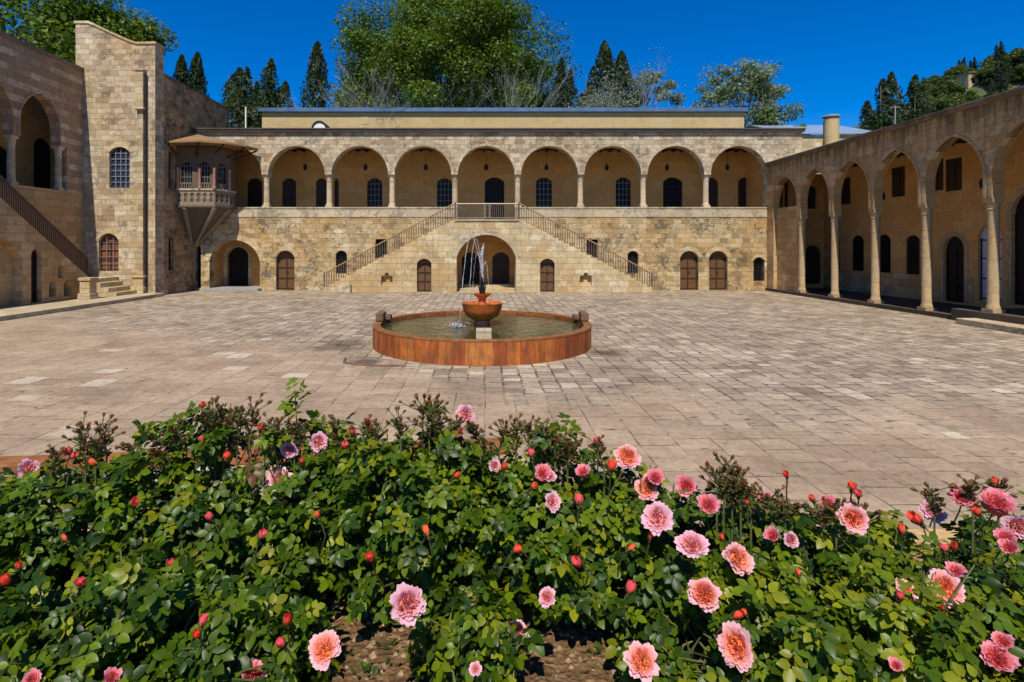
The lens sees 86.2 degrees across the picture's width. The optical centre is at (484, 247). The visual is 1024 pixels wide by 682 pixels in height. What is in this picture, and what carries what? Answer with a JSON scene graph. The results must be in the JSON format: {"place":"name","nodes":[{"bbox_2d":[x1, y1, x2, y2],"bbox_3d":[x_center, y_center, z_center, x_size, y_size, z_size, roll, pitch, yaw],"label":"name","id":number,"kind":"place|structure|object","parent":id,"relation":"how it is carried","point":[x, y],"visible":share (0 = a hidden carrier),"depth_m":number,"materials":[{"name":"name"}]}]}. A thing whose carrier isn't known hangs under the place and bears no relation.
{"place":"outdoors","nodes":[
{"label":"outdoors","id":0,"kind":"place"},
{"bbox_2d":[0,31,83,263],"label":"gallery wing","id":1,"kind":"structure","parent":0,"point":[41,131],"depth_m":28.00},
{"bbox_2d":[0,147,5,179],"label":"door","id":2,"kind":"structure","parent":1,"relation":"in","point":[2,152],"depth_m":28.01,"materials":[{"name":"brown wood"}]},
{"bbox_2d":[34,138,49,188],"bbox_3d":[-24.700,-4.275,30.400,0.120,3.546,1.236,0,0,0],"label":"door","id":3,"kind":"structure","parent":1,"relation":"in","point":[41,148],"depth_m":30.44,"materials":[{"name":"brown wood"}]},
{"bbox_2d":[0,293,163,320],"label":"stone pavement","id":4,"kind":"structure","parent":0,"point":[15,312],"depth_m":23.50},
{"bbox_2d":[0,291,1023,528],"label":"courtyard paving","id":5,"kind":"structure","parent":0,"point":[881,408],"depth_m":10.85,"materials":[{"name":"stone"}]},
{"bbox_2d":[0,175,136,307],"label":"side staircase","id":6,"kind":"structure","parent":5,"relation":"on","point":[37,266],"depth_m":24.10,"materials":[{"name":"beige stone"}]},
{"bbox_2d":[31,250,36,302],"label":"grille door","id":7,"kind":"structure","parent":6,"relation":"in","point":[33,255],"depth_m":24.03,"materials":[{"name":"black metal"}]},
{"bbox_2d":[74,21,228,294],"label":"stone tower","id":8,"kind":"structure","parent":5,"relation":"on","point":[141,108],"depth_m":29.50,"materials":[{"name":"stone"}]},
{"bbox_2d":[111,148,129,187],"bbox_3d":[-19.728,-4.310,29.678,1.102,2.208,0.125,0,0,0],"label":"window","id":9,"kind":"structure","parent":8,"relation":"in","point":[120,157],"depth_m":29.70,"materials":[{"name":"blue glass"}]},
{"bbox_2d":[0,437,508,473],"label":"stone kerb","id":10,"kind":"structure","parent":5,"relation":"on","point":[12,462],"depth_m":6.60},
{"bbox_2d":[343,357,405,366],"bbox_3d":[-2.631,2.640,12.345,1.794,0.058,0.479,0,0,28],"label":"drain channel","id":11,"kind":"object","parent":5,"relation":"on","point":[344,360],"visible":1,"depth_m":12.16,"materials":[{"name":"stone"}]},
{"bbox_2d":[372,236,591,365],"bbox_3d":[-0.070,1.156,15.130,5.956,2.980,5.956,0,0,0],"label":"fountain","id":12,"kind":"object","parent":5,"relation":"on","point":[483,348],"visible":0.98,"depth_m":12.71,"materials":[{"name":"brown stone"}]},
{"bbox_2d":[381,313,582,338],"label":"pool water","id":13,"kind":"structure","parent":12,"relation":"in","point":[505,326],"depth_m":14.90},
{"bbox_2d":[323,202,652,292],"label":"double staircase","id":14,"kind":"structure","parent":5,"relation":"on","point":[544,262],"depth_m":31.75,"materials":[{"name":"beige stone"}]},
{"bbox_2d":[417,259,430,291],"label":"door","id":15,"kind":"structure","parent":14,"relation":"in","point":[424,265],"depth_m":32.05,"materials":[{"name":"brown wood"}]},
{"bbox_2d":[540,259,553,291],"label":"door","id":16,"kind":"structure","parent":14,"relation":"in","point":[546,265],"depth_m":32.05,"materials":[{"name":"brown wood"}]},
{"bbox_2d":[191,128,805,290],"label":"palace wing","id":17,"kind":"structure","parent":5,"relation":"on","point":[693,217],"depth_m":33.30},
{"bbox_2d":[167,135,258,246],"bbox_3d":[-15.748,-3.403,31.832,4.195,6.794,2.964,0,0,0],"label":"bay window","id":18,"kind":"structure","parent":17,"relation":"attached to","point":[205,187],"depth_m":31.62,"materials":[{"name":"grey stone"}]},
{"bbox_2d":[181,163,191,187],"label":"window","id":19,"kind":"structure","parent":18,"relation":"in","point":[186,167],"depth_m":31.62,"materials":[{"name":"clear glass"}]},
{"bbox_2d":[199,163,209,187],"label":"window","id":20,"kind":"structure","parent":18,"relation":"in","point":[205,172],"depth_m":31.62,"materials":[{"name":"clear glass"}]},
{"bbox_2d":[217,164,225,188],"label":"window","id":21,"kind":"structure","parent":18,"relation":"in","point":[221,184],"depth_m":32.06,"materials":[{"name":"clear glass"}]},
{"bbox_2d":[229,247,247,284],"bbox_3d":[-15.968,1.250,35.612,1.375,2.496,0.095,0,0,0],"label":"door","id":22,"kind":"structure","parent":17,"relation":"in","point":[238,257],"depth_m":35.60,"materials":[{"name":"brown wood"}]},
{"bbox_2d":[248,178,261,206],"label":"door","id":23,"kind":"structure","parent":17,"relation":"in","point":[254,185],"depth_m":36.80,"materials":[{"name":"brown wood"}]},
{"bbox_2d":[278,251,293,289],"bbox_3d":[-12.162,1.419,33.600,1.115,2.418,0.120,0,0,0],"label":"door","id":24,"kind":"structure","parent":17,"relation":"in","point":[285,259],"depth_m":33.60,"materials":[{"name":"brown wood"}]},
{"bbox_2d":[283,178,295,206],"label":"door","id":25,"kind":"structure","parent":17,"relation":"in","point":[289,185],"depth_m":36.80,"materials":[{"name":"brown wood"}]},
{"bbox_2d":[317,178,326,206],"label":"door","id":26,"kind":"structure","parent":17,"relation":"in","point":[321,183],"depth_m":36.80,"materials":[{"name":"brown wood"}]},
{"bbox_2d":[337,251,346,272],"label":"window","id":27,"kind":"structure","parent":17,"relation":"in","point":[341,255],"depth_m":33.58,"materials":[{"name":"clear glass"}]},
{"bbox_2d":[368,178,381,206],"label":"window","id":28,"kind":"structure","parent":17,"relation":"in","point":[374,185],"depth_m":36.80,"materials":[{"name":"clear glass"}]},
{"bbox_2d":[437,178,451,206],"bbox_3d":[-2.688,-3.316,36.778,1.025,2.628,0.125,0,0,0],"label":"window","id":29,"kind":"structure","parent":17,"relation":"in","point":[444,186],"depth_m":36.80,"materials":[{"name":"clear glass"}]},
{"bbox_2d":[462,252,479,282],"bbox_3d":[-0.897,1.328,34.977,1.138,2.000,0.125,0,0,0],"label":"window","id":30,"kind":"structure","parent":17,"relation":"in","point":[469,268],"depth_m":35.00,"materials":[{"name":"black glass"}]},
{"bbox_2d":[485,178,503,218],"bbox_3d":[0.658,-3.130,36.850,1.311,3.115,0.120,0,0,0],"label":"door","id":31,"kind":"structure","parent":17,"relation":"in","point":[494,187],"depth_m":36.85,"materials":[{"name":"brown wood"}]},
{"bbox_2d":[492,252,508,282],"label":"door","id":32,"kind":"structure","parent":17,"relation":"in","point":[500,261],"depth_m":35.00,"materials":[{"name":"brown wood"}]},
{"bbox_2d":[258,108,747,127],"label":"rooftop hall","id":33,"kind":"structure","parent":17,"relation":"on","point":[522,118],"depth_m":37.90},
{"bbox_2d":[536,178,551,206],"bbox_3d":[3.975,-3.345,36.778,1.083,2.685,0.125,0,0,0],"label":"window","id":34,"kind":"structure","parent":17,"relation":"in","point":[543,185],"depth_m":36.80,"materials":[{"name":"blue glass"}]},
{"bbox_2d":[616,178,629,206],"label":"window","id":35,"kind":"structure","parent":17,"relation":"in","point":[622,184],"depth_m":36.80,"materials":[{"name":"blue glass"}]},
{"bbox_2d":[628,251,636,272],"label":"window","id":36,"kind":"structure","parent":17,"relation":"in","point":[632,256],"depth_m":33.58,"materials":[{"name":"black glass"}]},
{"bbox_2d":[663,178,681,206],"bbox_3d":[12.610,-3.130,36.778,1.311,3.115,0.125,0,0,0],"label":"window","id":37,"kind":"structure","parent":17,"relation":"in","point":[672,187],"depth_m":36.80,"materials":[{"name":"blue glass"}]},
{"bbox_2d":[680,251,696,289],"bbox_3d":[12.474,1.432,33.600,1.115,2.392,0.120,0,0,0],"label":"door","id":38,"kind":"structure","parent":17,"relation":"in","point":[688,260],"depth_m":33.60,"materials":[{"name":"brown wood"}]},
{"bbox_2d":[709,178,716,206],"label":"door","id":39,"kind":"structure","parent":17,"relation":"in","point":[712,182],"depth_m":36.80,"materials":[{"name":"brown wood"}]},
{"bbox_2d":[709,251,724,289],"bbox_3d":[14.244,1.432,33.600,1.115,2.392,0.120,0,0,0],"label":"door","id":40,"kind":"structure","parent":17,"relation":"in","point":[716,259],"depth_m":33.60,"materials":[{"name":"brown wood"}]},
{"bbox_2d":[738,178,745,206],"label":"door","id":41,"kind":"structure","parent":17,"relation":"in","point":[742,182],"depth_m":36.80,"materials":[{"name":"brown wood"}]},
{"bbox_2d":[753,258,762,280],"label":"window","id":42,"kind":"structure","parent":17,"relation":"in","point":[757,263],"depth_m":33.58,"materials":[{"name":"black glass"}]},
{"bbox_2d":[55,529,1023,560],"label":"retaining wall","id":43,"kind":"structure","parent":5,"relation":"on","point":[944,534],"depth_m":2.76,"materials":[{"name":"beige stone"}]},
{"bbox_2d":[763,85,1023,333],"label":"colonnade wing","id":44,"kind":"structure","parent":5,"relation":"on","point":[937,231],"depth_m":24.17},
{"bbox_2d":[806,246,819,283],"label":"door","id":45,"kind":"structure","parent":44,"relation":"in","point":[812,252],"depth_m":33.15,"materials":[{"name":"brown wood"}]},
{"bbox_2d":[822,114,840,144],"bbox_3d":[21.949,-6.500,34.600,1.038,3.800,1.038,0,0,0],"label":"chimney","id":46,"kind":"object","parent":44,"relation":"on","point":[830,128],"visible":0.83,"depth_m":34.25,"materials":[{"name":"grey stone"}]},
{"bbox_2d":[852,235,863,270],"bbox_3d":[20.578,0.352,30.027,0.125,2.013,0.985,0,0,0],"label":"window","id":47,"kind":"structure","parent":44,"relation":"in","point":[858,242],"depth_m":30.10,"materials":[{"name":"black glass"}]},
{"bbox_2d":[880,234,890,272],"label":"window","id":48,"kind":"structure","parent":44,"relation":"in","point":[885,241],"depth_m":28.02,"materials":[{"name":"black glass"}]},
{"bbox_2d":[907,235,919,274],"bbox_3d":[20.578,0.388,26.163,0.125,1.917,0.836,0,0,0],"label":"window","id":49,"kind":"structure","parent":44,"relation":"in","point":[913,242],"depth_m":26.18,"materials":[{"name":"black glass"}]},
{"bbox_2d":[946,236,963,302],"bbox_3d":[20.640,0.958,23.866,0.120,2.881,1.037,0,0,0],"label":"door","id":50,"kind":"structure","parent":44,"relation":"in","point":[955,247],"depth_m":23.94,"materials":[{"name":"brown wood"}]},
{"bbox_2d":[981,227,1001,302],"bbox_3d":[20.640,0.625,22.175,0.120,3.186,1.045,0,0,0],"label":"door","id":51,"kind":"structure","parent":44,"relation":"in","point":[984,234],"depth_m":22.55,"materials":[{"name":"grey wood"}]},
{"bbox_2d":[1015,196,1023,304],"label":"door","id":52,"kind":"structure","parent":44,"relation":"in","point":[1019,216],"depth_m":21.08,"materials":[{"name":"brown wood"}]},
{"bbox_2d":[0,0,1023,134],"label":"sky","id":53,"kind":"structure","parent":0,"point":[834,54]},
{"bbox_2d":[34,551,1020,681],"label":"soil","id":54,"kind":"structure","parent":0,"point":[538,668],"depth_m":1.96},
{"bbox_2d":[0,534,87,675],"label":"rose bush","id":55,"kind":"object","parent":54,"relation":"on","point":[19,603],"visible":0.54,"depth_m":1.73,"materials":[{"name":"green plant"}]},
{"bbox_2d":[0,411,171,610],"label":"rose bush","id":56,"kind":"object","parent":54,"relation":"on","point":[30,538],"visible":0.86,"depth_m":2.14,"materials":[{"name":"green plant"}]},
{"bbox_2d":[0,512,261,681],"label":"rose bush","id":57,"kind":"object","parent":54,"relation":"on","point":[95,635],"visible":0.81,"depth_m":1.63,"materials":[{"name":"green plant"}]},
{"bbox_2d":[71,392,284,604],"bbox_3d":[-1.223,1.054,2.314,0.917,0.875,0.890,0,0,0],"label":"rose bush","id":58,"kind":"object","parent":54,"relation":"on","point":[181,523],"visible":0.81,"depth_m":2.16,"materials":[{"name":"green plant"}]},
{"bbox_2d":[133,510,344,681],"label":"rose bush","id":59,"kind":"object","parent":54,"relation":"on","point":[291,636],"visible":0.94,"depth_m":1.67,"materials":[{"name":"green plant"}]},
{"bbox_2d":[200,377,408,605],"bbox_3d":[-0.699,1.014,2.288,0.903,0.890,0.783,0,0,0],"label":"rose bush","id":60,"kind":"object","parent":54,"relation":"on","point":[288,507],"visible":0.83,"depth_m":2.13,"materials":[{"name":"green plant"}]},
{"bbox_2d":[313,393,536,626],"bbox_3d":[-0.179,1.047,2.321,1.011,0.889,0.737,0,0,-26],"label":"rose bush","id":61,"kind":"object","parent":54,"relation":"on","point":[442,501],"visible":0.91,"depth_m":2.11,"materials":[{"name":"green plant"}]},
{"bbox_2d":[365,525,555,681],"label":"rose bush","id":62,"kind":"object","parent":54,"relation":"on","point":[476,640],"visible":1,"depth_m":1.77,"materials":[{"name":"green plant"}]},
{"bbox_2d":[306,591,628,681],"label":"gravel","id":63,"kind":"structure","parent":54,"relation":"on","point":[357,638],"depth_m":2.01,"materials":[{"name":"gravel"}]},
{"bbox_2d":[338,611,704,681],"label":"weeds","id":64,"kind":"object","parent":54,"relation":"on","point":[365,666],"visible":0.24,"depth_m":1.90,"materials":[{"name":"green plant"}]},
{"bbox_2d":[448,412,678,628],"bbox_3d":[0.287,1.075,2.291,0.934,0.764,0.922,0,0,0],"label":"rose bush","id":65,"kind":"object","parent":54,"relation":"on","point":[558,526],"visible":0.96,"depth_m":2.05,"materials":[{"name":"green plant"}]},
{"bbox_2d":[547,444,774,665],"bbox_3d":[0.740,1.139,2.199,0.913,0.700,0.854,0,0,-41],"label":"rose bush","id":66,"kind":"object","parent":54,"relation":"on","point":[665,574],"visible":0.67,"depth_m":2.00,"materials":[{"name":"green plant"}]},
{"bbox_2d":[571,501,753,681],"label":"rose bush","id":67,"kind":"object","parent":54,"relation":"on","point":[643,659],"visible":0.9,"depth_m":1.72,"materials":[{"name":"green plant"}]},
{"bbox_2d":[651,533,904,681],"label":"rose bush","id":68,"kind":"object","parent":54,"relation":"on","point":[807,646],"visible":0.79,"depth_m":1.64,"materials":[{"name":"green plant"}]},
{"bbox_2d":[670,455,914,664],"bbox_3d":[1.160,1.158,2.140,0.920,0.666,0.894,0,0,0],"label":"rose bush","id":69,"kind":"object","parent":54,"relation":"on","point":[783,530],"visible":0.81,"depth_m":2.00,"materials":[{"name":"green plant"}]},
{"bbox_2d":[812,473,1001,644],"bbox_3d":[1.589,1.181,2.089,0.816,0.634,0.797,0,0,0],"label":"rose bush","id":70,"kind":"object","parent":54,"relation":"on","point":[903,539],"visible":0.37,"depth_m":2.06,"materials":[{"name":"green plant"}]},
{"bbox_2d":[802,531,1023,681],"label":"rose bush","id":71,"kind":"object","parent":54,"relation":"on","point":[903,624],"visible":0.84,"depth_m":1.62,"materials":[{"name":"green plant"}]},
{"bbox_2d":[930,476,1023,581],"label":"rose bush","id":72,"kind":"object","parent":54,"relation":"on","point":[988,546],"visible":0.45,"depth_m":2.14,"materials":[{"name":"green plant"}]},
{"bbox_2d":[937,487,1023,681],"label":"rose bush","id":73,"kind":"object","parent":54,"relation":"on","point":[999,502],"visible":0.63,"depth_m":1.80,"materials":[{"name":"green plant"}]},
{"bbox_2d":[751,125,869,173],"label":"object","id":74,"kind":"structure","parent":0,"point":[809,142],"depth_m":37.57,"materials":[{"name":"grey paint"}]},
{"bbox_2d":[822,67,1023,134],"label":"hill","id":75,"kind":"structure","parent":0,"point":[980,88],"depth_m":124.84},
{"bbox_2d":[927,96,966,112],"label":"broadleaf tree","id":76,"kind":"object","parent":75,"relation":"on","point":[937,104],"visible":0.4,"depth_m":116.73,"materials":[{"name":"green plant"}]},
{"bbox_2d":[937,80,966,95],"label":"broadleaf tree","id":77,"kind":"object","parent":75,"relation":"on","point":[948,86],"visible":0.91,"depth_m":126.38,"materials":[{"name":"green plant"}]},
{"bbox_2d":[942,67,967,76],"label":"broadleaf tree","id":78,"kind":"object","parent":75,"relation":"on","point":[955,72],"visible":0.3,"depth_m":136.00,"materials":[{"name":"green plant"}]},
{"bbox_2d":[947,90,981,101],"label":"broadleaf tree","id":79,"kind":"object","parent":75,"relation":"on","point":[970,95],"visible":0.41,"depth_m":118.06,"materials":[{"name":"green plant"}]},
{"bbox_2d":[952,71,984,91],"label":"hillside house","id":80,"kind":"structure","parent":75,"relation":"on","point":[967,79],"depth_m":128.20,"materials":[{"name":"beige stone"}]},
{"bbox_2d":[972,61,1000,79],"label":"broadleaf tree","id":81,"kind":"object","parent":75,"relation":"on","point":[980,72],"visible":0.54,"depth_m":125.50,"materials":[{"name":"green plant"}]},
{"bbox_2d":[985,79,996,96],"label":"conifer tree","id":82,"kind":"object","parent":75,"relation":"on","point":[990,90],"visible":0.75,"depth_m":119.45,"materials":[{"name":"green plant"}]},
{"bbox_2d":[982,68,1009,84],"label":"broadleaf tree","id":83,"kind":"object","parent":75,"relation":"on","point":[989,73],"visible":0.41,"depth_m":123.40,"materials":[{"name":"green plant"}]},
{"bbox_2d":[992,41,1009,68],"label":"conifer tree","id":84,"kind":"object","parent":75,"relation":"on","point":[999,55],"visible":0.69,"depth_m":128.64,"materials":[{"name":"green plant"}]},
{"bbox_2d":[992,57,1011,89],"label":"conifer tree","id":85,"kind":"object","parent":75,"relation":"on","point":[999,71],"visible":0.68,"depth_m":120.12,"materials":[{"name":"green plant"}]},
{"bbox_2d":[995,74,1009,93],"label":"conifer tree","id":86,"kind":"object","parent":75,"relation":"on","point":[1003,83],"visible":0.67,"depth_m":117.71,"materials":[{"name":"green plant"}]},
{"bbox_2d":[1004,47,1023,67],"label":"broadleaf tree","id":87,"kind":"object","parent":75,"relation":"on","point":[1013,55],"visible":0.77,"depth_m":124.34,"materials":[{"name":"green plant"}]},
{"bbox_2d":[1013,63,1023,80],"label":"broadleaf tree","id":88,"kind":"object","parent":75,"relation":"on","point":[1020,69],"visible":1,"depth_m":119.06,"materials":[{"name":"green plant"}]},
{"label":"ground","id":89,"kind":"structure","parent":0,"visible":0},
{"bbox_2d":[0,0,148,63],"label":"plane tree","id":90,"kind":"object","parent":89,"relation":"on","point":[67,35],"visible":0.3,"depth_m":34.30,"materials":[{"name":"green plant"}]},
{"bbox_2d":[17,0,179,63],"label":"plane tree","id":91,"kind":"object","parent":89,"relation":"on","point":[153,32],"visible":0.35,"depth_m":38.69,"materials":[{"name":"green plant"}]},
{"bbox_2d":[171,54,192,87],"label":"cypress tree","id":92,"kind":"object","parent":89,"relation":"on","point":[181,74],"visible":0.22,"depth_m":45.78,"materials":[{"name":"green plant"}]},
{"bbox_2d":[187,51,209,97],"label":"cypress tree","id":93,"kind":"object","parent":89,"relation":"on","point":[198,76],"visible":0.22,"depth_m":46.75,"materials":[{"name":"green plant"}]},
{"bbox_2d":[219,67,261,127],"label":"conifer tree","id":94,"kind":"object","parent":89,"relation":"on","point":[232,84],"visible":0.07,"depth_m":44.77,"materials":[{"name":"green plant"}]},
{"bbox_2d":[223,88,261,127],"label":"conifer tree","id":95,"kind":"object","parent":89,"relation":"on","point":[239,99],"visible":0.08,"depth_m":43.23,"materials":[{"name":"green plant"}]},
{"bbox_2d":[240,66,261,122],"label":"conifer tree","id":96,"kind":"object","parent":89,"relation":"on","point":[247,72],"visible":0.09,"depth_m":46.98,"materials":[{"name":"green plant"}]},
{"bbox_2d":[236,58,294,127],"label":"conifer tree","id":97,"kind":"object","parent":89,"relation":"on","point":[271,96],"visible":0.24,"depth_m":45.23,"materials":[{"name":"green plant"}]},
{"bbox_2d":[297,41,330,107],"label":"cypress tree","id":98,"kind":"object","parent":89,"relation":"on","point":[315,71],"visible":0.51,"depth_m":45.66,"materials":[{"name":"green plant"}]},
{"bbox_2d":[281,53,435,121],"bbox_3d":[-9.943,-5.442,42.969,13.762,16.594,16.568,0,0,0],"label":"bare tree","id":99,"kind":"object","parent":89,"relation":"on","point":[379,95],"visible":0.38,"depth_m":39.42,"materials":[{"name":"grey plant"}]},
{"bbox_2d":[326,0,581,107],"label":"plane tree","id":100,"kind":"object","parent":89,"relation":"on","point":[477,39],"visible":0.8,"depth_m":45.47,"materials":[{"name":"green plant"}]},
{"bbox_2d":[428,51,573,113],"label":"bare tree","id":101,"kind":"object","parent":89,"relation":"on","point":[512,99],"visible":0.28,"depth_m":40.26,"materials":[{"name":"grey plant"}]},
{"bbox_2d":[548,57,580,107],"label":"conifer tree","id":102,"kind":"object","parent":89,"relation":"on","point":[567,93],"visible":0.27,"depth_m":46.61,"materials":[{"name":"green plant"}]},
{"bbox_2d":[578,65,601,107],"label":"conifer tree","id":103,"kind":"object","parent":89,"relation":"on","point":[589,84],"visible":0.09,"depth_m":47.96,"materials":[{"name":"green plant"}]},
{"bbox_2d":[591,40,625,107],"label":"cypress tree","id":104,"kind":"object","parent":89,"relation":"on","point":[605,62],"visible":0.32,"depth_m":46.62,"materials":[{"name":"green plant"}]},
{"bbox_2d":[554,47,685,127],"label":"bare tree","id":105,"kind":"object","parent":89,"relation":"on","point":[593,103],"visible":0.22,"depth_m":42.82,"materials":[{"name":"grey plant"}]},
{"bbox_2d":[611,50,632,107],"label":"cypress tree","id":106,"kind":"object","parent":89,"relation":"on","point":[622,59],"visible":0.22,"depth_m":47.44,"materials":[{"name":"green plant"}]},
{"bbox_2d":[621,68,687,107],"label":"broadleaf tree","id":107,"kind":"object","parent":89,"relation":"on","point":[676,98],"visible":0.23,"depth_m":46.14,"materials":[{"name":"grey plant"}]},
{"bbox_2d":[690,56,792,127],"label":"broadleaf tree","id":108,"kind":"object","parent":89,"relation":"on","point":[757,87],"visible":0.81,"depth_m":43.48,"materials":[{"name":"green plant"}]},
{"bbox_2d":[744,102,811,134],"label":"broadleaf tree","id":109,"kind":"object","parent":89,"relation":"on","point":[789,109],"visible":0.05,"depth_m":42.77,"materials":[{"name":"green plant"}]},
{"bbox_2d":[856,78,902,134],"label":"conifer tree","id":110,"kind":"object","parent":89,"relation":"on","point":[874,121],"visible":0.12,"depth_m":45.99,"materials":[{"name":"green plant"}]},
{"bbox_2d":[879,71,908,126],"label":"conifer tree","id":111,"kind":"object","parent":89,"relation":"on","point":[892,83],"visible":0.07,"depth_m":46.98,"materials":[{"name":"green plant"}]},
{"bbox_2d":[897,74,933,120],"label":"conifer tree","id":112,"kind":"object","parent":89,"relation":"on","point":[919,105],"visible":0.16,"depth_m":45.98,"materials":[{"name":"green plant"}]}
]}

